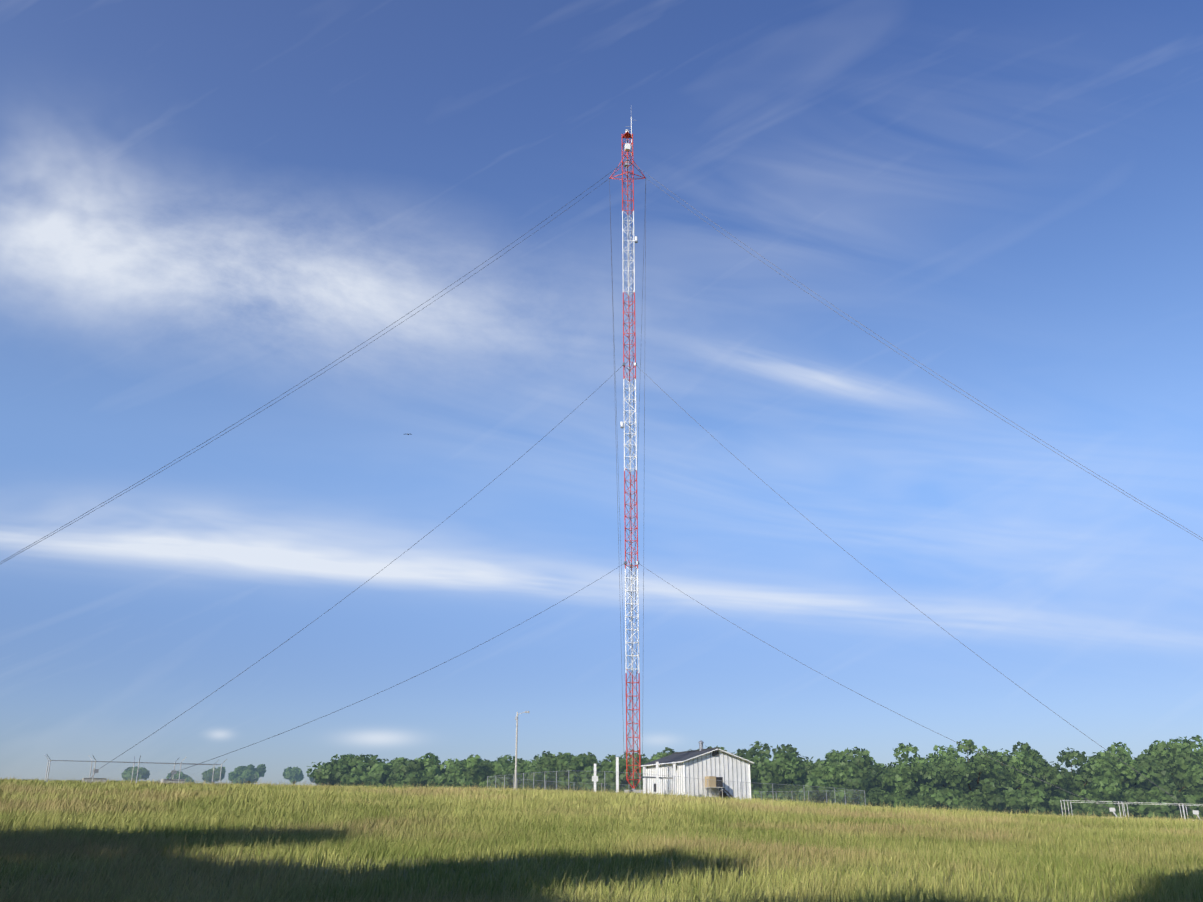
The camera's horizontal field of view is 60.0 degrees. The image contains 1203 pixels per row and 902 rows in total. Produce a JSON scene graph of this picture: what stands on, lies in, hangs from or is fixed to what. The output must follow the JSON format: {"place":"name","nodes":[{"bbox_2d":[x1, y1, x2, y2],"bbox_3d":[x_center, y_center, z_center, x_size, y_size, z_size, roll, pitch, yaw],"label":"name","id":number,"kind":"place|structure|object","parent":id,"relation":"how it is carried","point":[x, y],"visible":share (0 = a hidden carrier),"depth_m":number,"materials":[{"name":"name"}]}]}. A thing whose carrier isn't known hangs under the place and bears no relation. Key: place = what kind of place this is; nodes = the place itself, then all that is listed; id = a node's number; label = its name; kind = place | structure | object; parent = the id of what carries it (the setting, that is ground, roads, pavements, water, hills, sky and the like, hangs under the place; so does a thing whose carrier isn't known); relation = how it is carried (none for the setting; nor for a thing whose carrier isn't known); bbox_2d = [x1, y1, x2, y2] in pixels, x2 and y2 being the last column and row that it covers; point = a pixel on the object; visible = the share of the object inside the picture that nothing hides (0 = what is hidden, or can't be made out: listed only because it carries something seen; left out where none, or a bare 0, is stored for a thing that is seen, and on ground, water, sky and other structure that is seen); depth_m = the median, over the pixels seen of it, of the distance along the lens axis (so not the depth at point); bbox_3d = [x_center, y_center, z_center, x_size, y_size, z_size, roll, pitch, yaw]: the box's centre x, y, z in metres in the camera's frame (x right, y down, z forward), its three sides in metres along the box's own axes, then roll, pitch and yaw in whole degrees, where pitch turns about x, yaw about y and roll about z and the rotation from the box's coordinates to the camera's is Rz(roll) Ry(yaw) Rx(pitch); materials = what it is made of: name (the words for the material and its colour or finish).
{"place":"outdoors","nodes":[
{"label":"outdoors","id":0,"kind":"place"},
{"bbox_2d":[0,776,1202,901],"bbox_3d":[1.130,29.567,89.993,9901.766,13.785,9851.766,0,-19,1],"label":"ground","id":1,"kind":"structure","parent":0,"point":[529,869],"depth_m":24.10,"materials":[{"name":"green plant"}]},
{"bbox_2d":[45,755,226,783],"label":"fence","id":2,"kind":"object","parent":1,"relation":"on","point":[174,771],"visible":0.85,"depth_m":71.98,"materials":[{"name":"metal"}]},
{"bbox_2d":[121,764,317,784],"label":"trees","id":3,"kind":"object","parent":1,"relation":"on","point":[250,772],"depth_m":405.69,"materials":[{"name":"green plant"}]},
{"bbox_2d":[514,711,529,788],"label":"light pole","id":4,"kind":"object","parent":1,"relation":"on","point":[515,782],"visible":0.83,"depth_m":88.36,"materials":[{"name":"grey metal"}]},
{"bbox_2d":[609,117,645,793],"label":"mast","id":5,"kind":"object","parent":1,"relation":"on","point":[627,134],"visible":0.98,"depth_m":99.98,"materials":[{"name":"red metal"}]},
{"bbox_2d":[1,160,1202,810],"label":"guy wires","id":6,"kind":"object","parent":5,"relation":"attached to","point":[629,508],"visible":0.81,"depth_m":87.64,"materials":[{"name":"grey metal"}]},
{"bbox_2d":[487,757,865,806],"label":"compound fence","id":7,"kind":"object","parent":1,"relation":"on","point":[594,778],"visible":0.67,"depth_m":88.70,"materials":[{"name":"grey metal"}]},
{"bbox_2d":[639,740,753,799],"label":"building","id":8,"kind":"structure","parent":1,"relation":"on","point":[712,765],"depth_m":93.75,"materials":[{"name":"white metal"}]},
{"bbox_2d":[306,735,1202,819],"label":"tree line","id":9,"kind":"object","parent":1,"relation":"on","point":[1107,772],"depth_m":130.98,"materials":[{"name":"green plant"}]},
{"bbox_2d":[339,763,1202,819],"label":"hedge bushes","id":10,"kind":"object","parent":1,"relation":"on","point":[936,796],"depth_m":128.68,"materials":[{"name":"green plant"}]},
{"bbox_2d":[1060,800,1202,818],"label":"fence","id":11,"kind":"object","parent":1,"relation":"on","point":[1113,810],"visible":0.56,"depth_m":70.47,"materials":[{"name":"metal"}]},
{"bbox_2d":[0,0,1202,785],"label":"sky","id":12,"kind":"structure","parent":0,"point":[206,206],"materials":[{"name":"blue"}]}
]}

